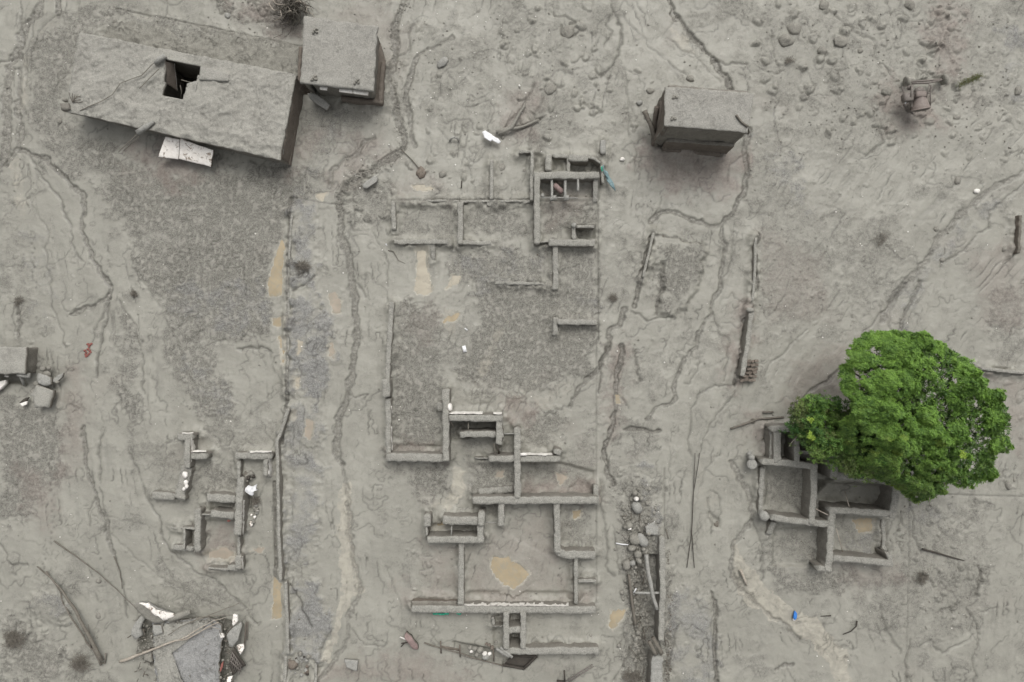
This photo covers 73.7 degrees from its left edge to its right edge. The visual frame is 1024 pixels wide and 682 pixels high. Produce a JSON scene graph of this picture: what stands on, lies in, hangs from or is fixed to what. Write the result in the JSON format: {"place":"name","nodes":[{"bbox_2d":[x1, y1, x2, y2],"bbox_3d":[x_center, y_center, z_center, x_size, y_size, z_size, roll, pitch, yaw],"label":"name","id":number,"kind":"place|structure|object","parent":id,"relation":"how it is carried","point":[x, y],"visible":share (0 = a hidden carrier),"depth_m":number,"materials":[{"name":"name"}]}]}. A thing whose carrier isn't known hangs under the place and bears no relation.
{"place":"outdoors","nodes":[
{"label":"outdoors","id":0,"kind":"place"},
{"bbox_2d":[0,0,1023,681],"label":"ground","id":1,"kind":"structure","parent":0,"point":[120,224],"depth_m":32.00,"materials":[{"name":"soil"}]},
{"bbox_2d":[1,629,25,650],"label":"dead plant","id":2,"kind":"object","parent":1,"relation":"on","point":[11,639],"visible":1,"depth_m":31.84,"materials":[{"name":"brown plant"}]},
{"bbox_2d":[0,346,37,385],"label":"buried block house","id":3,"kind":"structure","parent":1,"relation":"on","point":[21,362],"depth_m":31.07,"materials":[{"name":"concrete"}]},
{"bbox_2d":[30,366,64,407],"bbox_3d":[-21.687,2.143,31.608,1.222,0.436,2.036,20,90,0],"label":"rubble heap","id":4,"kind":"object","parent":1,"relation":"on","point":[42,395],"visible":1,"depth_m":31.52,"materials":[{"name":"concrete"}]},
{"bbox_2d":[37,566,105,665],"bbox_3d":[-20.410,12.697,31.758,0.654,0.412,5.555,-32,90,0],"label":"fallen tree","id":5,"kind":"object","parent":1,"relation":"on","point":[95,650],"visible":1,"depth_m":31.69,"materials":[{"name":"grey wood"}]},
{"bbox_2d":[68,652,92,673],"bbox_3d":[-20.218,15.097,31.952,1.196,0.513,1.181,-27,90,0],"label":"dead plant","id":6,"kind":"object","parent":1,"relation":"on","point":[80,663],"visible":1,"depth_m":31.86,"materials":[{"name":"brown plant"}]},
{"bbox_2d":[54,540,135,608],"bbox_3d":[-19.391,10.850,31.851,5.032,0.137,0.212,39,90,0],"label":"wooden pole","id":7,"kind":"object","parent":1,"relation":"on","point":[57,543],"visible":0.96,"depth_m":31.84,"materials":[{"name":"grey wood"}]},
{"bbox_2d":[152,431,212,500],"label":"ruined house","id":8,"kind":"structure","parent":1,"relation":"on","point":[192,455],"depth_m":31.44,"materials":[{"name":"white paint"}]},
{"bbox_2d":[60,33,309,165],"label":"flat roofed house","id":9,"kind":"structure","parent":1,"relation":"on","point":[247,110],"depth_m":30.57,"materials":[{"name":"concrete"}]},
{"bbox_2d":[158,137,213,166],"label":"fallen wall slab","id":10,"kind":"structure","parent":1,"relation":"on","point":[179,149],"depth_m":31.27,"materials":[{"name":"white paint"}]},
{"bbox_2d":[127,601,247,681],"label":"collapsed building","id":11,"kind":"structure","parent":1,"relation":"on","point":[197,657],"depth_m":31.47,"materials":[{"name":"concrete"}]},
{"bbox_2d":[119,617,225,662],"bbox_3d":[-15.696,13.791,31.508,5.740,0.865,0.507,-21,90,0],"label":"fallen branch","id":12,"kind":"object","parent":11,"relation":"on","point":[142,653],"visible":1,"depth_m":31.21,"materials":[{"name":"grey wood"}]},
{"bbox_2d":[168,603,238,634],"bbox_3d":[-14.190,12.795,31.418,3.321,0.607,0.427,-16,90,0],"label":"fallen branch","id":13,"kind":"object","parent":11,"relation":"on","point":[206,616],"visible":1,"depth_m":31.20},
{"bbox_2d":[228,647,245,674],"bbox_3d":[-12.713,14.843,31.566,0.717,0.412,1.442,0,90,0],"label":"twisted metal grille","id":14,"kind":"object","parent":11,"relation":"on","point":[238,663],"visible":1,"depth_m":31.54,"materials":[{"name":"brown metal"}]},
{"bbox_2d":[103,13,308,94],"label":"back roof","id":15,"kind":"structure","parent":1,"relation":"on","point":[284,56],"depth_m":31.77,"materials":[{"name":"concrete"}]},
{"bbox_2d":[171,476,249,570],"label":"ruined house","id":16,"kind":"structure","parent":1,"relation":"on","point":[240,496],"depth_m":31.45,"materials":[{"name":"white paint"}]},
{"bbox_2d":[209,547,235,559],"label":"puddle","id":17,"kind":"object","parent":1,"relation":"on","point":[224,553],"visible":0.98,"depth_m":32.16,"materials":[{"name":"beige liquid"}]},
{"bbox_2d":[242,471,254,482],"bbox_3d":[-12.255,6.269,31.691,0.592,0.335,0.533,-25,90,0],"label":"rubble heap","id":18,"kind":"object","parent":1,"relation":"on","point":[249,474],"visible":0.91,"depth_m":31.62,"materials":[{"name":"grey stone"}]},
{"bbox_2d":[245,484,257,495],"bbox_3d":[-12.001,6.805,31.439,0.490,0.229,0.624,41,90,0],"label":"crumpled sheet","id":19,"kind":"object","parent":1,"relation":"on","point":[249,490],"visible":1,"depth_m":31.40,"materials":[{"name":"white plastic"}]},
{"bbox_2d":[249,504,258,525],"bbox_3d":[-12.100,8.241,31.912,0.393,0.190,1.266,24,90,0],"label":"rubble heap","id":20,"kind":"object","parent":1,"relation":"on","point":[255,509],"visible":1,"depth_m":31.88,"materials":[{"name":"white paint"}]},
{"bbox_2d":[235,450,275,477],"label":"ruined house","id":21,"kind":"structure","parent":1,"relation":"on","point":[267,456],"depth_m":31.45,"materials":[{"name":"white paint"}]},
{"bbox_2d":[268,240,284,296],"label":"puddle","id":22,"kind":"object","parent":1,"relation":"on","point":[275,283],"visible":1,"depth_m":31.99,"materials":[{"name":"liquid"}]},
{"bbox_2d":[272,317,280,326],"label":"puddle","id":23,"kind":"object","parent":1,"relation":"on","point":[276,322],"visible":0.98,"depth_m":31.97,"materials":[{"name":"liquid"}]},
{"bbox_2d":[272,577,281,618],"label":"puddle","id":24,"kind":"object","parent":1,"relation":"on","point":[276,609],"visible":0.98,"depth_m":31.99,"materials":[{"name":"liquid"}]},
{"bbox_2d":[275,408,290,580],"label":"path wall","id":25,"kind":"structure","parent":1,"relation":"on","point":[279,487],"depth_m":31.52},
{"bbox_2d":[283,656,287,681],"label":"path wall","id":26,"kind":"structure","parent":1,"relation":"on","point":[285,670],"depth_m":31.77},
{"bbox_2d":[284,580,290,653],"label":"path wall","id":27,"kind":"structure","parent":1,"relation":"on","point":[287,607],"depth_m":31.61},
{"bbox_2d":[286,214,292,394],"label":"path wall","id":28,"kind":"structure","parent":1,"relation":"on","point":[289,256],"depth_m":31.84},
{"bbox_2d":[266,0,313,37],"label":"dead bush","id":29,"kind":"object","parent":1,"relation":"on","point":[291,7],"visible":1,"depth_m":31.40,"materials":[{"name":"plant"}]},
{"bbox_2d":[288,651,310,676],"bbox_3d":[-9.946,15.101,31.856,1.166,0.420,1.269,0,90,0],"label":"rubble heap","id":30,"kind":"object","parent":1,"relation":"on","point":[292,664],"visible":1,"depth_m":31.84,"materials":[{"name":"stone"}]},
{"bbox_2d":[295,260,312,274],"bbox_3d":[-9.786,-3.494,31.874,0.982,0.417,0.793,-28,90,0],"label":"dead plant","id":31,"kind":"object","parent":1,"relation":"on","point":[300,263],"visible":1,"depth_m":31.83,"materials":[{"name":"grey plant"}]},
{"bbox_2d":[305,419,312,439],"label":"puddle","id":32,"kind":"object","parent":1,"relation":"on","point":[308,428],"visible":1,"depth_m":31.93,"materials":[{"name":"beige liquid"}]},
{"bbox_2d":[307,93,329,110],"bbox_3d":[-8.936,-11.095,31.533,1.126,0.305,0.368,32,90,0],"label":"concrete block","id":33,"kind":"object","parent":1,"relation":"on","point":[319,101],"depth_m":31.47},
{"bbox_2d":[329,292,340,312],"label":"puddle","id":34,"kind":"object","parent":1,"relation":"on","point":[335,301],"visible":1,"depth_m":32.02,"materials":[{"name":"beige liquid"}]},
{"bbox_2d":[300,16,385,105],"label":"flat roofed house","id":35,"kind":"structure","parent":1,"relation":"on","point":[345,61],"depth_m":30.11,"materials":[{"name":"concrete"}]},
{"bbox_2d":[334,213,358,456],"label":"gully pebbles","id":36,"kind":"object","parent":1,"relation":"on","point":[355,333],"visible":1,"depth_m":32.05,"materials":[{"name":"stone"}]},
{"bbox_2d":[344,658,358,670],"bbox_3d":[-7.497,15.069,31.778,0.641,0.194,0.479,4,90,0],"label":"concrete block","id":37,"kind":"object","parent":1,"relation":"on","point":[351,664],"depth_m":31.70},
{"bbox_2d":[363,175,377,188],"bbox_3d":[-6.588,-7.368,31.774,0.837,0.183,0.286,-35,90,0],"label":"wall fragment","id":38,"kind":"object","parent":1,"relation":"on","point":[370,182],"depth_m":31.70,"materials":[{"name":"concrete"}]},
{"bbox_2d":[332,0,410,215],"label":"gully pebbles","id":39,"kind":"object","parent":1,"relation":"on","point":[345,185],"visible":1,"depth_m":32.01,"materials":[{"name":"gravel"}]},
{"bbox_2d":[385,302,394,378],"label":"boundary wall","id":40,"kind":"structure","parent":1,"relation":"on","point":[389,343],"depth_m":31.53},
{"bbox_2d":[400,631,418,649],"bbox_3d":[-4.783,13.921,31.711,0.856,0.426,0.786,0,90,0],"label":"scrap heap","id":41,"kind":"object","parent":1,"relation":"on","point":[412,642],"visible":1,"depth_m":31.62,"materials":[{"name":"pink metal"}]},
{"bbox_2d":[382,378,448,461],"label":"ruined house","id":42,"kind":"structure","parent":1,"relation":"on","point":[410,455],"depth_m":31.32,"materials":[{"name":"white paint"}]},
{"bbox_2d":[416,166,425,178],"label":"stone","id":43,"kind":"object","parent":1,"relation":"on","point":[420,174],"visible":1,"depth_m":31.88,"materials":[{"name":"stone"}]},
{"bbox_2d":[412,185,432,190],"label":"puddle","id":44,"kind":"object","parent":1,"relation":"on","point":[421,187],"visible":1,"depth_m":31.98,"materials":[{"name":"liquid"}]},
{"bbox_2d":[414,250,431,295],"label":"puddle","id":45,"kind":"object","parent":1,"relation":"on","point":[422,284],"visible":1,"depth_m":31.98,"materials":[{"name":"liquid"}]},
{"bbox_2d":[391,199,458,259],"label":"ruined house","id":46,"kind":"structure","parent":1,"relation":"on","point":[433,242],"depth_m":31.65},
{"bbox_2d":[437,57,447,67],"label":"stone","id":47,"kind":"object","parent":1,"relation":"on","point":[442,62],"visible":1,"depth_m":31.87,"materials":[{"name":"stone"}]},
{"bbox_2d":[443,313,458,322],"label":"puddle","id":48,"kind":"object","parent":1,"relation":"on","point":[452,318],"visible":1,"depth_m":32.03,"materials":[{"name":"liquid"}]},
{"bbox_2d":[446,276,460,288],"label":"puddle","id":49,"kind":"object","parent":1,"relation":"on","point":[454,280],"visible":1,"depth_m":32.00,"materials":[{"name":"liquid"}]},
{"bbox_2d":[423,507,496,604],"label":"ruined house","id":50,"kind":"structure","parent":1,"relation":"on","point":[460,538],"depth_m":31.18,"materials":[{"name":"concrete"}]},
{"bbox_2d":[424,641,502,665],"bbox_3d":[-2.230,14.420,31.919,3.840,0.503,0.787,12,90,0],"label":"collapsed fence","id":51,"kind":"object","parent":1,"relation":"on","point":[450,649],"visible":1,"depth_m":31.84,"materials":[{"name":"grey wood"}]},
{"bbox_2d":[437,388,513,460],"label":"ruined house","id":52,"kind":"structure","parent":1,"relation":"on","point":[444,405],"depth_m":30.99,"materials":[{"name":"white paint"}]},
{"bbox_2d":[468,640,497,659],"bbox_3d":[-1.303,14.443,31.746,1.438,0.265,0.800,-12,90,0],"label":"rubble heap","id":53,"kind":"object","parent":1,"relation":"on","point":[485,656],"visible":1,"depth_m":31.69,"materials":[{"name":"stone"}]},
{"bbox_2d":[457,199,524,245],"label":"ruined house","id":54,"kind":"structure","parent":1,"relation":"on","point":[460,223],"depth_m":31.68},
{"bbox_2d":[489,160,493,199],"bbox_3d":[-0.956,-7.506,32.064,0.246,0.757,1.902,0,90,0],"label":"fallen post","id":55,"kind":"object","parent":1,"relation":"on","point":[491,180],"visible":0.9,"depth_m":31.73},
{"bbox_2d":[482,131,500,143],"bbox_3d":[-0.987,-9.421,31.679,0.969,0.143,0.312,31,90,0],"label":"plastic sheet","id":56,"kind":"object","parent":1,"relation":"on","point":[488,136],"visible":1,"depth_m":31.63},
{"bbox_2d":[11,1,996,673],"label":"plaster crumbs","id":57,"kind":"object","parent":1,"relation":"on","point":[455,165],"visible":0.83,"depth_m":31.98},
{"bbox_2d":[411,597,599,655],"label":"ruined house","id":58,"kind":"structure","parent":1,"relation":"on","point":[515,645],"depth_m":31.38,"materials":[{"name":"white paint"}]},
{"bbox_2d":[490,557,528,588],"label":"puddle","id":59,"kind":"object","parent":1,"relation":"on","point":[508,572],"visible":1,"depth_m":32.02,"materials":[{"name":"liquid"}]},
{"bbox_2d":[0,0,1019,680],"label":"field pebbles","id":60,"kind":"object","parent":1,"relation":"on","point":[650,200],"visible":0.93,"depth_m":31.97,"materials":[{"name":"stone"}]},
{"bbox_2d":[498,103,525,134],"bbox_3d":[0.116,-10.266,31.805,0.460,0.272,1.955,42,90,0],"label":"muddy log","id":61,"kind":"object","parent":1,"relation":"on","point":[509,128],"visible":1,"depth_m":31.73,"materials":[{"name":"wood"}]},
{"bbox_2d":[495,119,538,133],"bbox_3d":[0.260,-10.002,31.846,2.113,0.276,0.248,-15,90,0],"label":"muddy log","id":62,"kind":"object","parent":1,"relation":"on","point":[521,127],"visible":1,"depth_m":31.83,"materials":[{"name":"wood"}]},
{"bbox_2d":[503,654,536,669],"bbox_3d":[0.377,14.981,31.926,1.634,0.223,0.751,0,90,0],"label":"sunken frame","id":63,"kind":"object","parent":1,"relation":"on","point":[522,662],"visible":0.93,"depth_m":31.97,"materials":[{"name":"grey wood"}]},
{"bbox_2d":[472,425,598,603],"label":"ruined house","id":64,"kind":"structure","parent":1,"relation":"on","point":[500,496],"depth_m":31.18,"materials":[{"name":"white paint"}]},
{"bbox_2d":[495,150,603,289],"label":"ruined house","id":65,"kind":"structure","parent":1,"relation":"on","point":[547,176],"depth_m":31.40,"materials":[{"name":"concrete"}]},
{"bbox_2d":[603,165,615,190],"bbox_3d":[4.469,-7.520,31.616,0.213,0.190,1.344,-27,90,0],"label":"tarp","id":66,"kind":"object","parent":65,"relation":"attached to","point":[609,181],"visible":1,"depth_m":31.59,"materials":[{"name":"teal fabric"}]},
{"bbox_2d":[544,83,556,94],"bbox_3d":[1.781,-11.808,32.006,0.557,0.270,0.582,35,90,0],"label":"stone","id":67,"kind":"object","parent":1,"relation":"on","point":[549,88],"visible":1,"depth_m":31.90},
{"bbox_2d":[556,473,566,484],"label":"puddle","id":68,"kind":"object","parent":1,"relation":"on","point":[561,478],"visible":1,"depth_m":32.18,"materials":[{"name":"beige liquid"}]},
{"bbox_2d":[562,25,573,37],"bbox_3d":[2.650,-14.521,32.049,0.540,0.285,0.688,26,90,0],"label":"stone","id":69,"kind":"object","parent":1,"relation":"on","point":[568,31],"visible":1,"depth_m":31.96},
{"bbox_2d":[552,317,596,335],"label":"ruined house","id":70,"kind":"structure","parent":1,"relation":"on","point":[556,321],"depth_m":31.51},
{"bbox_2d":[557,664,593,681],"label":"metal ladder","id":71,"kind":"object","parent":1,"relation":"on","point":[564,680],"visible":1,"depth_m":31.71,"materials":[{"name":"metal"}]},
{"bbox_2d":[157,73,1015,673],"bbox_3d":[3.630,1.857,32.217,41.320,0.908,29.752,0,90,0],"label":"wall rubble","id":72,"kind":"object","parent":1,"relation":"on","point":[439,445],"depth_m":31.98,"materials":[{"name":"stone"}]},
{"bbox_2d":[600,140,605,154],"bbox_3d":[4.238,-9.029,32.020,0.313,0.668,0.684,0,90,0],"label":"concrete block","id":73,"kind":"object","parent":1,"relation":"on","point":[602,147],"depth_m":31.72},
{"bbox_2d":[609,609,625,628],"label":"puddle","id":74,"kind":"object","parent":1,"relation":"on","point":[616,617],"visible":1,"depth_m":32.01,"materials":[{"name":"liquid"}]},
{"bbox_2d":[627,574,636,625],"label":"leaning beam","id":75,"kind":"structure","parent":1,"relation":"on","point":[632,601],"depth_m":31.78,"materials":[{"name":"grey wood"}]},
{"bbox_2d":[620,669,643,681],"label":"dead plant","id":76,"kind":"object","parent":1,"relation":"on","point":[632,678],"visible":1,"depth_m":31.89,"materials":[{"name":"grey plant"}]},
{"bbox_2d":[614,480,658,680],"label":"culvert rubble","id":77,"kind":"object","parent":1,"relation":"on","point":[637,609],"visible":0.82,"depth_m":31.98,"materials":[{"name":"stone"}]},
{"bbox_2d":[622,490,657,570],"bbox_3d":[5.959,8.813,31.775,1.636,0.445,3.768,0,90,0],"label":"rubble heap","id":78,"kind":"object","parent":1,"relation":"on","point":[651,528],"visible":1,"depth_m":31.65,"materials":[{"name":"stone"}]},
{"bbox_2d":[621,513,668,681],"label":"tangled twigs","id":79,"kind":"object","parent":1,"relation":"on","point":[644,636],"visible":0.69,"depth_m":32.17,"materials":[{"name":"grey wood"}]},
{"bbox_2d":[641,232,654,277],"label":"buried wall top","id":80,"kind":"structure","parent":1,"relation":"on","point":[647,255],"depth_m":31.73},
{"bbox_2d":[646,649,662,681],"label":"culvert slab","id":81,"kind":"structure","parent":1,"relation":"on","point":[654,670],"depth_m":31.54,"materials":[{"name":"concrete"}]},
{"bbox_2d":[647,640,657,655],"bbox_3d":[6.485,14.146,31.472,0.213,0.250,0.747,-26,90,0],"label":"broken board","id":82,"kind":"object","parent":81,"relation":"on","point":[652,647],"visible":1,"depth_m":31.41,"materials":[{"name":"grey wood"}]},
{"bbox_2d":[651,636,663,654],"bbox_3d":[6.700,14.028,31.450,0.205,0.318,0.925,-29,90,0],"label":"broken board","id":83,"kind":"object","parent":81,"relation":"on","point":[656,644],"visible":1,"depth_m":31.39,"materials":[{"name":"grey wood"}]},
{"bbox_2d":[654,534,665,640],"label":"boundary wall","id":84,"kind":"structure","parent":1,"relation":"on","point":[660,597],"depth_m":31.48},
{"bbox_2d":[644,554,658,609],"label":"leaning beam","id":85,"kind":"structure","parent":84,"relation":"attached to","point":[646,556],"depth_m":31.47,"materials":[{"name":"wood"}]},
{"bbox_2d":[663,551,673,680],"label":"culvert rubble","id":86,"kind":"object","parent":1,"relation":"on","point":[666,660],"visible":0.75,"depth_m":31.95,"materials":[{"name":"grey stone"}]},
{"bbox_2d":[692,453,699,567],"bbox_3d":[8.537,7.906,31.890,0.251,0.070,5.371,3,90,0],"label":"fallen wire","id":87,"kind":"object","parent":1,"relation":"on","point":[692,508],"visible":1,"depth_m":31.88,"materials":[{"name":"black metal"}]},
{"bbox_2d":[651,85,753,156],"bbox_3d":[8.316,-9.758,30.753,3.779,3.694,2.142,5,90,0],"label":"flat roofed hut","id":88,"kind":"object","parent":1,"relation":"on","point":[701,121],"visible":0.95,"depth_m":29.01,"materials":[{"name":"concrete"}]},
{"bbox_2d":[642,110,658,146],"bbox_3d":[6.390,-9.764,31.409,0.223,0.845,1.661,-26,90,0],"label":"leaning plank","id":89,"kind":"object","parent":88,"relation":"on","point":[648,120],"visible":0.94,"depth_m":31.12,"materials":[{"name":"grey wood"}]},
{"bbox_2d":[652,105,659,130],"bbox_3d":[6.511,-10.101,31.035,0.271,1.042,0.982,0,90,0],"label":"leaning plank","id":90,"kind":"object","parent":88,"relation":"attached to","point":[655,114],"visible":0.95,"depth_m":30.79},
{"bbox_2d":[736,312,753,375],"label":"boundary wall","id":91,"kind":"structure","parent":1,"relation":"on","point":[745,345],"depth_m":31.47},
{"bbox_2d":[740,359,758,381],"bbox_3d":[11.034,1.384,31.773,0.881,0.294,1.069,0,90,0],"label":"hollow brick pile","id":92,"kind":"object","parent":1,"relation":"on","point":[749,371],"visible":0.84,"depth_m":31.70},
{"bbox_2d":[746,451,756,468],"bbox_3d":[11.110,5.535,31.617,0.585,0.660,0.857,0,90,0],"label":"stone","id":93,"kind":"object","parent":1,"relation":"on","point":[751,463],"visible":1,"depth_m":31.38,"materials":[{"name":"stone"}]},
{"bbox_2d":[751,238,756,301],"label":"buried wall top","id":94,"kind":"structure","parent":1,"relation":"on","point":[754,257],"depth_m":31.75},
{"bbox_2d":[730,416,783,429],"bbox_3d":[11.436,3.740,31.874,2.568,0.130,0.285,-12,90,0],"label":"buried board","id":95,"kind":"object","parent":1,"relation":"on","point":[748,422],"visible":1,"depth_m":31.84,"materials":[{"name":"grey wood"}]},
{"bbox_2d":[758,510,769,520],"bbox_3d":[11.670,8.082,31.542,0.703,0.881,0.460,30,90,0],"label":"stone","id":96,"kind":"object","parent":1,"relation":"on","point":[763,515],"visible":1,"depth_m":31.20,"materials":[{"name":"stone"}]},
{"bbox_2d":[779,34,793,46],"bbox_3d":[12.838,-14.088,31.993,0.724,0.536,0.649,0,90,0],"label":"stone","id":97,"kind":"object","parent":1,"relation":"on","point":[785,40],"visible":1,"depth_m":31.85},
{"bbox_2d":[787,23,800,34],"bbox_3d":[13.216,-14.635,32.020,0.679,0.424,0.622,0,90,0],"label":"stone","id":98,"kind":"object","parent":1,"relation":"on","point":[793,28],"visible":1,"depth_m":31.87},
{"bbox_2d":[819,0,828,9],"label":"stone","id":99,"kind":"object","parent":1,"relation":"on","point":[823,5],"visible":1,"depth_m":31.92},
{"bbox_2d":[755,423,898,571],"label":"ruined house","id":100,"kind":"structure","parent":1,"relation":"on","point":[885,504],"depth_m":31.12,"materials":[{"name":"grey concrete"}]},
{"bbox_2d":[834,36,847,47],"bbox_3d":[15.390,-14.017,31.949,0.706,0.275,0.565,0,90,0],"label":"stone","id":101,"kind":"object","parent":1,"relation":"on","point":[840,41],"visible":1,"depth_m":31.87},
{"bbox_2d":[852,518,871,532],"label":"puddle","id":102,"kind":"object","parent":1,"relation":"on","point":[864,525],"visible":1,"depth_m":32.10,"materials":[{"name":"liquid"}]},
{"bbox_2d":[873,231,891,246],"bbox_3d":[17.302,-4.819,31.918,1.076,0.393,0.921,0,90,0],"label":"dead plant","id":103,"kind":"object","parent":1,"relation":"on","point":[881,241],"visible":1,"depth_m":31.86,"materials":[{"name":"grey plant"}]},
{"bbox_2d":[881,86,892,95],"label":"stone","id":104,"kind":"object","parent":1,"relation":"on","point":[887,90],"visible":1,"depth_m":31.85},
{"bbox_2d":[778,329,1014,504],"bbox_3d":[16.944,3.488,29.111,9.626,6.861,7.064,24,90,0],"label":"broadleaf tree","id":105,"kind":"object","parent":1,"relation":"on","point":[869,436],"visible":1,"depth_m":27.23,"materials":[{"name":"green plant"}]},
{"bbox_2d":[904,0,914,9],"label":"stone","id":106,"kind":"object","parent":1,"relation":"on","point":[909,4],"visible":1,"depth_m":31.91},
{"bbox_2d":[913,569,929,585],"bbox_3d":[19.100,11.086,31.898,0.866,0.384,0.872,0,90,0],"label":"dead plant","id":107,"kind":"object","parent":1,"relation":"on","point":[924,577],"visible":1,"depth_m":31.86,"materials":[{"name":"grey plant"}]},
{"bbox_2d":[901,74,948,113],"bbox_3d":[18.984,-11.421,31.337,2.336,1.105,1.902,0,90,0],"label":"concrete mixer","id":108,"kind":"object","parent":1,"relation":"on","point":[918,102],"visible":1,"depth_m":31.07,"materials":[{"name":"metal"}]},
{"bbox_2d":[921,548,963,560],"bbox_3d":[20.171,9.991,31.916,2.069,0.109,0.099,15,90,0],"label":"wooden pole","id":109,"kind":"object","parent":1,"relation":"on","point":[940,554],"visible":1,"depth_m":31.88,"materials":[{"name":"grey wood"}]},
{"bbox_2d":[955,73,983,89],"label":"weeds","id":110,"kind":"object","parent":1,"relation":"on","point":[968,80],"visible":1,"depth_m":31.94,"materials":[{"name":"green plant"}]},
{"bbox_2d":[978,367,1023,374],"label":"boundary wall","id":111,"kind":"structure","parent":1,"relation":"on","point":[1001,370],"depth_m":31.66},
{"bbox_2d":[1013,215,1021,254],"bbox_3d":[23.528,-4.950,31.988,0.181,0.777,1.828,3,90,0],"label":"fallen post","id":112,"kind":"object","parent":1,"relation":"on","point":[1018,226],"visible":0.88,"depth_m":31.67,"materials":[{"name":"grey wood"}]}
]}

